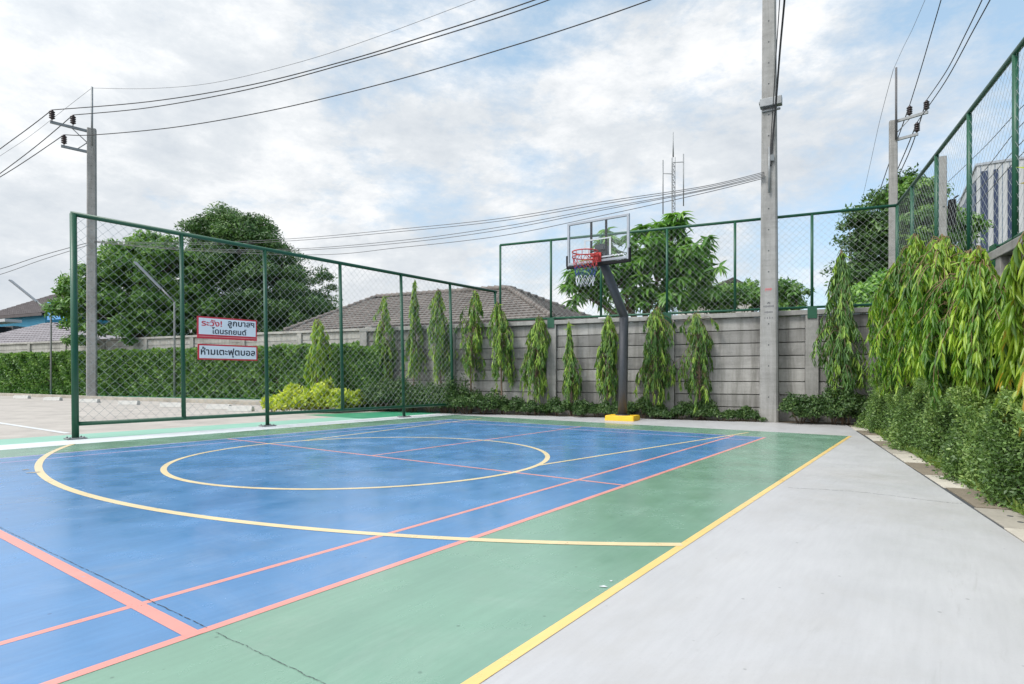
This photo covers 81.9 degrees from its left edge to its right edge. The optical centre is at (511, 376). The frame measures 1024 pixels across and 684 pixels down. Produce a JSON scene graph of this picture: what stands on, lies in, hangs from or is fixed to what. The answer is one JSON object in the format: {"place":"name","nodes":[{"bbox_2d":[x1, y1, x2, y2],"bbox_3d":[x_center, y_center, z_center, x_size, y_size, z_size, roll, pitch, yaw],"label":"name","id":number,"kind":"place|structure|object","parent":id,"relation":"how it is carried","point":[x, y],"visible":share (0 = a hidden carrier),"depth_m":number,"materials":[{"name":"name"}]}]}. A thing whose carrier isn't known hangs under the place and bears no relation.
{"place":"outdoors","nodes":[
{"label":"outdoors","id":0,"kind":"place"},
{"bbox_2d":[0,416,395,444],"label":"mint pavement","id":1,"kind":"structure","parent":0,"point":[97,435],"depth_m":9.73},
{"bbox_2d":[0,412,483,449],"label":"white pavement","id":2,"kind":"structure","parent":0,"point":[58,443],"depth_m":9.37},
{"bbox_2d":[63,211,496,439],"bbox_3d":[-3.388,-0.757,12.105,0.256,3.318,9.471,0,0,40],"label":"sports fence","id":3,"kind":"object","parent":2,"relation":"on","point":[75,378],"visible":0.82,"depth_m":10.40,"materials":[{"name":"metal"}]},
{"bbox_2d":[197,316,256,340],"bbox_3d":[-4.936,-0.833,10.239,0.062,0.371,1.025,0,0,40],"label":"warning sign","id":4,"kind":"object","parent":3,"relation":"attached to","point":[223,328],"visible":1,"depth_m":10.20,"materials":[{"name":"metal"}]},
{"bbox_2d":[198,344,256,360],"bbox_3d":[-4.924,-0.423,10.234,0.062,0.263,1.024,0,0,40],"label":"warning sign","id":5,"kind":"object","parent":3,"relation":"attached to","point":[223,352],"visible":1,"depth_m":10.18,"materials":[{"name":"metal"}]},
{"bbox_2d":[453,290,485,412],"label":"weeping tree","id":6,"kind":"object","parent":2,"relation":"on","point":[476,339],"visible":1,"depth_m":14.61,"materials":[{"name":"green plant"}]},
{"bbox_2d":[0,396,660,443],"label":"parking lot","id":7,"kind":"structure","parent":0,"point":[37,412],"depth_m":13.79,"materials":[{"name":"concrete"}]},
{"bbox_2d":[0,422,67,432],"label":"parking line","id":8,"kind":"object","parent":7,"relation":"on","point":[33,428],"visible":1,"depth_m":10.27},
{"bbox_2d":[43,397,62,400],"bbox_3d":[-17.504,0.835,22.500,0.660,0.130,0.175,0,0,4],"label":"wheel stop","id":9,"kind":"object","parent":7,"relation":"on","point":[52,398],"visible":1,"depth_m":22.43,"materials":[{"name":"concrete"}]},
{"bbox_2d":[49,86,97,395],"bbox_3d":[-19.684,-6.163,26.507,0.427,14.125,1.805,0,0,43],"label":"utility pole","id":10,"kind":"object","parent":7,"relation":"on","point":[91,150],"visible":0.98,"depth_m":26.86,"materials":[{"name":"concrete"}]},
{"bbox_2d":[0,137,60,176],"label":"power line","id":11,"kind":"object","parent":10,"relation":"attached to","point":[31,156],"visible":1,"depth_m":26.57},
{"bbox_2d":[0,117,70,173],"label":"power line","id":12,"kind":"object","parent":10,"relation":"attached to","point":[34,147],"visible":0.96,"depth_m":26.78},
{"bbox_2d":[105,0,473,88],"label":"power line","id":13,"kind":"object","parent":10,"relation":"attached to","point":[301,61],"visible":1,"depth_m":22.12,"materials":[{"name":"rubber"}]},
{"bbox_2d":[52,0,534,109],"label":"power line","id":14,"kind":"object","parent":10,"relation":"attached to","point":[315,68],"visible":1,"depth_m":20.88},
{"bbox_2d":[73,0,548,114],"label":"power line","id":15,"kind":"object","parent":10,"relation":"attached to","point":[330,67],"visible":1,"depth_m":21.10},
{"bbox_2d":[64,0,650,135],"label":"power line","id":16,"kind":"object","parent":10,"relation":"attached to","point":[385,82],"visible":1,"depth_m":20.12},
{"bbox_2d":[79,399,100,402],"bbox_3d":[-14.836,0.835,20.742,0.660,0.130,0.175,0,0,4],"label":"wheel stop","id":17,"kind":"object","parent":7,"relation":"on","point":[90,400],"visible":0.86,"depth_m":20.67,"materials":[{"name":"concrete"}]},
{"bbox_2d":[118,401,139,404],"bbox_3d":[-12.399,0.835,19.101,0.660,0.130,0.175,0,0,4],"label":"wheel stop","id":18,"kind":"object","parent":7,"relation":"on","point":[129,402],"visible":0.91,"depth_m":19.02,"materials":[{"name":"concrete"}]},
{"bbox_2d":[0,393,261,404],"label":"kerb","id":19,"kind":"structure","parent":7,"relation":"on","point":[151,399],"depth_m":22.19,"materials":[{"name":"concrete"}]},
{"bbox_2d":[160,403,180,406],"bbox_3d":[-10.132,0.835,17.583,0.660,0.130,0.175,0,0,4],"label":"wheel stop","id":20,"kind":"object","parent":7,"relation":"on","point":[170,405],"visible":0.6,"depth_m":17.51,"materials":[{"name":"concrete"}]},
{"bbox_2d":[83,395,259,399],"bbox_3d":[-30.297,0.896,32.755,58.000,0.001,0.600,0,0,24],"label":"hedge foot strip","id":21,"kind":"object","parent":7,"relation":"on","point":[176,397],"depth_m":25.79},
{"bbox_2d":[8,279,51,393],"bbox_3d":[-23.822,-1.935,29.199,1.743,5.671,0.180,0,0,-21],"label":"lamp post","id":22,"kind":"object","parent":21,"relation":"on","point":[23,291],"visible":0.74,"depth_m":29.46,"materials":[{"name":"metal"}]},
{"bbox_2d":[134,261,175,396],"bbox_3d":[-15.555,-2.034,25.698,1.580,5.868,0.179,0,0,-24],"label":"lamp post","id":23,"kind":"object","parent":21,"relation":"on","point":[174,320],"visible":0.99,"depth_m":25.96,"materials":[{"name":"metal"}]},
{"bbox_2d":[0,340,359,398],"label":"clipped hedge","id":24,"kind":"object","parent":21,"relation":"on","point":[23,372],"visible":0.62,"depth_m":26.45,"materials":[{"name":"green plant"}]},
{"bbox_2d":[0,325,426,352],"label":"concrete wall","id":25,"kind":"structure","parent":7,"relation":"on","point":[162,342],"depth_m":27.32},
{"bbox_2d":[206,405,231,408],"bbox_3d":[-8.164,0.835,16.440,0.660,0.130,0.175,0,0,4],"label":"wheel stop","id":26,"kind":"object","parent":7,"relation":"on","point":[217,406],"visible":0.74,"depth_m":16.36,"materials":[{"name":"concrete"}]},
{"bbox_2d":[227,406,254,411],"bbox_3d":[-7.111,0.835,15.481,0.660,0.130,0.175,0,0,4],"label":"wheel stop","id":27,"kind":"object","parent":7,"relation":"on","point":[244,408],"visible":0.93,"depth_m":15.41,"materials":[{"name":"concrete"}]},
{"bbox_2d":[260,376,366,412],"bbox_3d":[-4.973,0.382,15.857,3.231,1.118,3.029,0,0,0],"label":"golden shrub","id":28,"kind":"object","parent":7,"relation":"on","point":[287,399],"visible":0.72,"depth_m":14.70,"materials":[{"name":"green plant"}]},
{"bbox_2d":[303,318,332,409],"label":"weeping tree","id":29,"kind":"object","parent":7,"relation":"on","point":[319,376],"visible":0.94,"depth_m":15.53,"materials":[{"name":"green plant"}]},
{"bbox_2d":[333,342,389,410],"bbox_3d":[-4.082,0.017,16.015,1.667,1.947,0.606,0,0,23],"label":"clipped hedge","id":30,"kind":"object","parent":7,"relation":"on","point":[348,364],"visible":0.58,"depth_m":15.85,"materials":[{"name":"green plant"}]},
{"bbox_2d":[360,372,500,413],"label":"shrubs","id":31,"kind":"object","parent":7,"relation":"on","point":[461,398],"visible":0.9,"depth_m":14.65,"materials":[{"name":"green plant"}]},
{"bbox_2d":[519,315,550,414],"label":"weeping tree","id":32,"kind":"object","parent":7,"relation":"on","point":[538,357],"visible":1,"depth_m":13.87,"materials":[{"name":"green plant"}]},
{"bbox_2d":[561,321,581,415],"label":"weeping tree","id":33,"kind":"object","parent":7,"relation":"on","point":[569,359],"visible":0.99,"depth_m":13.54,"materials":[{"name":"green plant"}]},
{"bbox_2d":[594,315,618,414],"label":"weeping tree","id":34,"kind":"object","parent":7,"relation":"on","point":[608,382],"visible":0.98,"depth_m":13.18,"materials":[{"name":"green plant"}]},
{"bbox_2d":[484,394,752,420],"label":"shrubs","id":35,"kind":"object","parent":7,"relation":"on","point":[581,407],"visible":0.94,"depth_m":12.92,"materials":[{"name":"green plant"}]},
{"bbox_2d":[633,307,676,417],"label":"weeping tree","id":36,"kind":"object","parent":7,"relation":"on","point":[654,322],"visible":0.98,"depth_m":12.72,"materials":[{"name":"green plant"}]},
{"bbox_2d":[313,411,450,418],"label":"green pavement","id":37,"kind":"structure","parent":0,"point":[366,415],"depth_m":14.13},
{"bbox_2d":[404,279,427,411],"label":"weeping tree","id":38,"kind":"object","parent":37,"relation":"on","point":[413,301],"visible":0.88,"depth_m":15.31,"materials":[{"name":"green plant"}]},
{"bbox_2d":[427,288,458,410],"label":"weeping tree","id":39,"kind":"object","parent":37,"relation":"on","point":[435,322],"visible":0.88,"depth_m":14.88,"materials":[{"name":"green plant"}]},
{"bbox_2d":[0,0,1023,332],"label":"sky","id":40,"kind":"structure","parent":0,"point":[589,112],"materials":[{"name":"white"}]},
{"bbox_2d":[386,410,855,423],"bbox_3d":[-2.241,0.904,5.048,12.600,0.001,19.400,0,0,24],"label":"planting bed","id":41,"kind":"object","parent":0,"point":[682,418],"visible":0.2,"depth_m":12.55,"materials":[{"name":"soil"}]},
{"bbox_2d":[372,295,397,410],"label":"weeping tree","id":42,"kind":"object","parent":41,"relation":"on","point":[383,336],"visible":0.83,"depth_m":15.64,"materials":[{"name":"green plant"}]},
{"bbox_2d":[486,301,517,413],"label":"weeping tree","id":43,"kind":"object","parent":41,"relation":"on","point":[501,346],"visible":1,"depth_m":14.21,"materials":[{"name":"green plant"}]},
{"bbox_2d":[359,307,880,422],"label":"concrete wall","id":44,"kind":"structure","parent":41,"relation":"on","point":[734,376],"depth_m":12.87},
{"bbox_2d":[499,204,898,327],"bbox_3d":[3.509,-2.235,12.906,8.402,2.130,0.122,0,0,24],"label":"chain-link fence","id":45,"kind":"object","parent":44,"relation":"on","point":[811,310],"depth_m":12.61,"materials":[{"name":"metal"}]},
{"bbox_2d":[670,311,718,419],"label":"weeping tree","id":46,"kind":"object","parent":41,"relation":"on","point":[697,339],"visible":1,"depth_m":12.38,"materials":[{"name":"green plant"}]},
{"bbox_2d":[736,406,766,421],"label":"shrubs","id":47,"kind":"object","parent":41,"relation":"on","point":[755,415],"visible":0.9,"depth_m":11.87,"materials":[{"name":"green plant"}]},
{"bbox_2d":[759,0,781,421],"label":"utility pole","id":48,"kind":"object","parent":41,"relation":"on","point":[769,368],"visible":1,"depth_m":11.78,"materials":[{"name":"concrete"}]},
{"bbox_2d":[97,173,764,244],"bbox_3d":[-6.942,-5.077,19.335,28.338,2.223,0.014,0,0,32],"label":"telephone cable","id":49,"kind":"object","parent":48,"relation":"attached to","point":[478,223],"visible":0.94,"depth_m":15.17,"materials":[{"name":"rubber"}]},
{"bbox_2d":[97,176,764,250],"bbox_3d":[-6.942,-4.957,19.335,28.338,2.383,0.014,0,0,32],"label":"telephone cable","id":50,"kind":"object","parent":48,"relation":"attached to","point":[495,230],"visible":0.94,"depth_m":14.82,"materials":[{"name":"rubber"}]},
{"bbox_2d":[103,175,763,249],"bbox_3d":[-6.942,-5.005,19.335,28.338,2.326,0.014,0,0,32],"label":"telephone cable","id":51,"kind":"object","parent":48,"relation":"attached to","point":[475,230],"visible":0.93,"depth_m":15.24,"materials":[{"name":"rubber"}]},
{"bbox_2d":[103,178,763,254],"bbox_3d":[-6.942,-4.870,19.335,28.338,2.517,0.014,0,0,32],"label":"telephone cable","id":52,"kind":"object","parent":48,"relation":"attached to","point":[488,237],"visible":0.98,"depth_m":15.07,"materials":[{"name":"rubber"}]},
{"bbox_2d":[108,172,763,242],"bbox_3d":[-6.942,-5.104,19.335,28.338,2.209,0.014,0,0,32],"label":"telephone cable","id":53,"kind":"object","parent":48,"relation":"attached to","point":[490,219],"visible":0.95,"depth_m":15.00,"materials":[{"name":"rubber"}]},
{"bbox_2d":[770,0,779,152],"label":"telephone cable","id":54,"kind":"object","parent":48,"relation":"attached to","point":[774,75],"visible":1,"depth_m":11.31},
{"bbox_2d":[770,0,785,165],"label":"telephone cable","id":55,"kind":"object","parent":48,"relation":"attached to","point":[783,11],"visible":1,"depth_m":11.32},
{"bbox_2d":[864,263,894,382],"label":"weeping tree","id":56,"kind":"object","parent":41,"relation":"on","point":[873,331],"visible":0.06,"depth_m":9.68,"materials":[{"name":"green plant"}]},
{"bbox_2d":[868,310,910,400],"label":"weeping tree","id":57,"kind":"object","parent":41,"relation":"on","point":[889,383],"visible":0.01,"depth_m":8.90,"materials":[{"name":"green plant"}]},
{"bbox_2d":[871,233,927,386],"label":"weeping tree","id":58,"kind":"object","parent":41,"relation":"on","point":[914,249],"visible":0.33,"depth_m":8.24,"materials":[{"name":"green plant"}]},
{"bbox_2d":[890,263,925,393],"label":"weeping tree","id":59,"kind":"object","parent":41,"relation":"on","point":[898,370],"visible":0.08,"depth_m":7.57,"materials":[{"name":"green plant"}]},
{"bbox_2d":[900,234,962,385],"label":"weeping tree","id":60,"kind":"object","parent":41,"relation":"on","point":[936,260],"visible":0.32,"depth_m":6.81,"materials":[{"name":"green plant"}]},
{"bbox_2d":[899,249,1004,409],"bbox_3d":[4.672,-0.206,6.171,0.912,2.224,1.007,0,0,0],"label":"weeping tree","id":61,"kind":"object","parent":41,"relation":"on","point":[943,297],"visible":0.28,"depth_m":6.12,"materials":[{"name":"green plant"}]},
{"bbox_2d":[947,245,1014,407],"bbox_3d":[4.481,-0.177,5.550,0.599,2.160,0.743,0,0,-27],"label":"weeping tree","id":62,"kind":"object","parent":41,"relation":"on","point":[978,311],"visible":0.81,"depth_m":5.49,"materials":[{"name":"green plant"}]},
{"bbox_2d":[988,235,1023,384],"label":"concrete wall","id":63,"kind":"structure","parent":41,"relation":"on","point":[1001,255],"depth_m":6.08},
{"bbox_2d":[896,37,1023,266],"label":"chain-link fence","id":64,"kind":"object","parent":63,"relation":"on","point":[1014,56],"depth_m":7.09,"materials":[{"name":"metal"}]},
{"bbox_2d":[989,167,1023,471],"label":"weeping tree","id":65,"kind":"object","parent":41,"relation":"on","point":[1010,346],"visible":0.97,"depth_m":4.18,"materials":[{"name":"green plant"}]},
{"bbox_2d":[461,414,1023,683],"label":"grey pavement","id":66,"kind":"structure","parent":0,"point":[817,582],"depth_m":2.40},
{"bbox_2d":[0,415,847,683],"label":"court green","id":67,"kind":"object","parent":66,"relation":"on","point":[460,613],"visible":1,"depth_m":2.47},
{"bbox_2d":[34,444,682,545],"bbox_3d":[-2.853,0.896,5.002,8.316,0.001,1.340,0,0,35],"label":"court arc","id":68,"kind":"object","parent":67,"relation":"on","point":[42,474],"visible":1,"depth_m":3.49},
{"bbox_2d":[0,419,762,683],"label":"blue court","id":69,"kind":"object","parent":67,"relation":"on","point":[148,554],"visible":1,"depth_m":4.00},
{"bbox_2d":[0,530,202,637],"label":"court net line","id":70,"kind":"object","parent":69,"relation":"on","point":[167,621],"visible":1,"depth_m":2.48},
{"bbox_2d":[0,527,206,627],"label":"court joint","id":71,"kind":"object","parent":69,"relation":"on","point":[115,583],"visible":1,"depth_m":2.55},
{"bbox_2d":[0,419,465,462],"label":"court sideline faded","id":72,"kind":"object","parent":69,"relation":"on","point":[206,440],"visible":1,"depth_m":7.96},
{"bbox_2d":[160,437,549,489],"bbox_3d":[-1.627,0.895,6.744,4.114,0.001,4.114,0,0,0],"label":"court circle","id":73,"kind":"object","parent":69,"relation":"on","point":[163,470],"visible":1,"depth_m":5.31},
{"bbox_2d":[0,436,765,683],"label":"red court sideline","id":74,"kind":"object","parent":69,"relation":"on","point":[69,676],"visible":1,"depth_m":2.56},
{"bbox_2d":[232,439,627,485],"bbox_3d":[-1.582,0.896,6.712,6.270,0.001,0.036,0,0,36],"label":"court service line","id":75,"kind":"object","parent":69,"relation":"on","point":[447,464],"visible":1,"depth_m":5.97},
{"bbox_2d":[373,427,575,455],"bbox_3d":[-0.174,0.896,8.692,0.036,0.001,4.860,0,0,36],"label":"court centre line","id":76,"kind":"object","parent":69,"relation":"on","point":[467,442],"visible":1,"depth_m":8.07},
{"bbox_2d":[302,418,748,465],"bbox_3d":[0.107,0.895,9.131,5.583,0.001,5.007,0,0,36],"label":"court lane line","id":77,"kind":"object","parent":69,"relation":"on","point":[559,461],"visible":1,"depth_m":7.94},
{"bbox_2d":[440,419,752,439],"bbox_3d":[1.083,0.896,10.388,6.271,0.001,0.660,0,0,37],"label":"court back line","id":78,"kind":"object","parent":69,"relation":"on","point":[607,431],"visible":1,"depth_m":9.88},
{"bbox_2d":[566,213,639,420],"bbox_3d":[1.770,-1.074,11.725,1.326,3.948,2.008,0,0,19],"label":"basketball hoop","id":79,"kind":"object","parent":66,"relation":"on","point":[601,255],"visible":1,"depth_m":11.71,"materials":[{"name":"black metal"}]},
{"bbox_2d":[461,436,850,683],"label":"yellow court sideline","id":80,"kind":"object","parent":66,"relation":"on","point":[503,661],"visible":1,"depth_m":2.39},
{"bbox_2d":[777,382,871,424],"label":"shrubs","id":81,"kind":"object","parent":66,"relation":"on","point":[847,403],"visible":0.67,"depth_m":11.08,"materials":[{"name":"green plant"}]},
{"bbox_2d":[809,249,870,424],"bbox_3d":[6.163,-0.758,11.085,0.835,3.318,0.839,0,0,-27],"label":"weeping tree","id":82,"kind":"object","parent":66,"relation":"on","point":[840,337],"visible":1,"depth_m":11.02,"materials":[{"name":"green plant"}]},
{"label":"ground","id":83,"kind":"structure","parent":0,"visible":0},
{"bbox_2d":[0,294,108,332],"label":"blue house","id":84,"kind":"structure","parent":83,"relation":"on","point":[26,314],"depth_m":51.79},
{"bbox_2d":[4,326,23,331],"bbox_3d":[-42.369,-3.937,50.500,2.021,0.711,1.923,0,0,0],"label":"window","id":85,"kind":"structure","parent":84,"relation":"in","point":[7,328],"depth_m":49.80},
{"bbox_2d":[0,323,123,343],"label":"tiled house","id":86,"kind":"structure","parent":83,"relation":"on","point":[38,332],"depth_m":38.30,"materials":[{"name":"grey tile"}]},
{"bbox_2d":[39,229,243,345],"bbox_3d":[-18.764,-3.330,30.383,8.953,8.499,5.682,0,0,0],"label":"shade tree","id":87,"kind":"object","parent":83,"relation":"on","point":[59,306],"visible":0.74,"depth_m":28.75,"materials":[{"name":"green plant"}]},
{"bbox_2d":[154,201,342,336],"bbox_3d":[-14.026,-4.381,32.877,10.051,10.710,8.014,0,0,0],"label":"shade tree","id":88,"kind":"object","parent":83,"relation":"on","point":[236,225],"visible":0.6,"depth_m":31.09,"materials":[{"name":"green plant"}]},
{"bbox_2d":[283,285,602,331],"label":"tiled house","id":89,"kind":"structure","parent":83,"relation":"on","point":[535,302],"depth_m":25.07,"materials":[{"name":"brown tile"}]},
{"bbox_2d":[556,211,731,322],"bbox_3d":[3.723,-2.026,17.756,4.940,5.864,3.245,0,0,0],"label":"broadleaf tree","id":90,"kind":"object","parent":83,"relation":"on","point":[676,291],"visible":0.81,"depth_m":17.12,"materials":[{"name":"green plant"}]},
{"bbox_2d":[662,133,683,314],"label":"antenna mast","id":91,"kind":"object","parent":83,"relation":"on","point":[663,173],"visible":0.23,"depth_m":61.95,"materials":[{"name":"metal"}]},
{"bbox_2d":[675,277,750,320],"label":"gabled house","id":92,"kind":"structure","parent":83,"relation":"on","point":[738,281],"depth_m":34.30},
{"bbox_2d":[668,277,807,314],"bbox_3d":[6.890,-1.219,18.995,4.985,4.272,2.448,0,0,0],"label":"garden shrub","id":93,"kind":"object","parent":83,"relation":"on","point":[741,296],"visible":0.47,"depth_m":18.40,"materials":[{"name":"green plant"}]},
{"bbox_2d":[778,277,815,316],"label":"garden tree","id":94,"kind":"object","parent":83,"relation":"on","point":[788,299],"visible":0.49,"depth_m":17.70,"materials":[{"name":"green plant"}]},
{"bbox_2d":[834,267,888,313],"bbox_3d":[10.833,-1.185,17.490,2.003,4.193,1.755,0,0,0],"label":"garden shrub","id":95,"kind":"object","parent":83,"relation":"on","point":[867,288],"visible":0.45,"depth_m":17.24,"materials":[{"name":"green plant"}]},
{"bbox_2d":[820,162,928,290],"bbox_3d":[20.149,-5.134,31.907,6.632,12.104,4.443,0,0,0],"label":"shade tree","id":96,"kind":"object","parent":83,"relation":"on","point":[878,194],"visible":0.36,"depth_m":31.49,"materials":[{"name":"green plant"}]},
{"bbox_2d":[865,435,886,440],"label":"drain slab","id":97,"kind":"structure","parent":83,"relation":"on","point":[875,437],"depth_m":8.73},
{"bbox_2d":[881,446,913,454],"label":"drain slab","id":98,"kind":"structure","parent":83,"relation":"on","point":[893,451],"depth_m":7.07,"materials":[{"name":"concrete"}]},
{"bbox_2d":[888,67,929,268],"bbox_3d":[17.195,-6.314,25.591,0.392,14.429,1.560,0,0,-44],"label":"utility pole","id":99,"kind":"object","parent":83,"relation":"on","point":[894,139],"visible":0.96,"depth_m":25.87,"materials":[{"name":"concrete"}]},
{"bbox_2d":[909,0,940,105],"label":"power line","id":100,"kind":"object","parent":99,"relation":"attached to","point":[926,50],"visible":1,"depth_m":22.36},
{"bbox_2d":[917,0,989,121],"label":"power line","id":101,"kind":"object","parent":99,"relation":"attached to","point":[958,57],"visible":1,"depth_m":18.62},
{"bbox_2d":[927,0,981,99],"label":"power line","id":102,"kind":"object","parent":99,"relation":"attached to","point":[958,47],"visible":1,"depth_m":19.65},
{"bbox_2d":[892,454,927,462],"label":"drain slab","id":103,"kind":"structure","parent":83,"relation":"on","point":[907,458],"depth_m":6.46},
{"bbox_2d":[904,462,946,475],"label":"drain slab","id":104,"kind":"structure","parent":83,"relation":"on","point":[923,468],"depth_m":5.78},
{"bbox_2d":[848,425,1003,528],"bbox_3d":[3.952,0.903,5.520,0.330,0.001,12.700,0,0,24],"label":"drain channel","id":105,"kind":"object","parent":83,"relation":"on","point":[960,499],"visible":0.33,"depth_m":4.53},
{"bbox_2d":[878,174,993,271],"bbox_3d":[20.909,-4.553,28.912,5.106,10.926,3.524,0,0,0],"label":"garden tree","id":106,"kind":"object","parent":83,"relation":"on","point":[902,188],"visible":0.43,"depth_m":28.41,"materials":[{"name":"green plant"}]},
{"bbox_2d":[852,374,1023,514],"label":"loose hedge","id":107,"kind":"object","parent":83,"relation":"on","point":[955,430],"visible":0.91,"depth_m":5.28,"materials":[{"name":"green plant"}]},
{"bbox_2d":[859,421,1023,514],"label":"grass","id":108,"kind":"structure","parent":83,"relation":"on","point":[937,462],"depth_m":5.66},
{"bbox_2d":[925,475,970,488],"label":"drain slab","id":109,"kind":"structure","parent":83,"relation":"on","point":[944,483],"depth_m":5.01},
{"bbox_2d":[939,156,958,235],"bbox_3d":[15.473,-3.465,20.929,0.670,8.730,0.268,0,0,23],"label":"utility pole","id":110,"kind":"object","parent":83,"relation":"on","point":[943,198],"visible":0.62,"depth_m":20.89,"materials":[{"name":"concrete"}]},
{"bbox_2d":[946,487,1011,509],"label":"drain slab","id":111,"kind":"structure","parent":83,"relation":"on","point":[961,493],"depth_m":4.33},
{"bbox_2d":[958,156,1023,252],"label":"striped building","id":112,"kind":"structure","parent":83,"relation":"on","point":[998,205],"depth_m":41.37,"materials":[{"name":"metal"}]},
{"bbox_2d":[974,508,1023,528],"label":"drain slab","id":113,"kind":"structure","parent":83,"relation":"on","point":[1008,519],"depth_m":3.76,"materials":[{"name":"concrete"}]},
{"bbox_2d":[1004,528,1023,541],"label":"drain slab","id":114,"kind":"structure","parent":83,"relation":"on","point":[1018,533],"depth_m":3.39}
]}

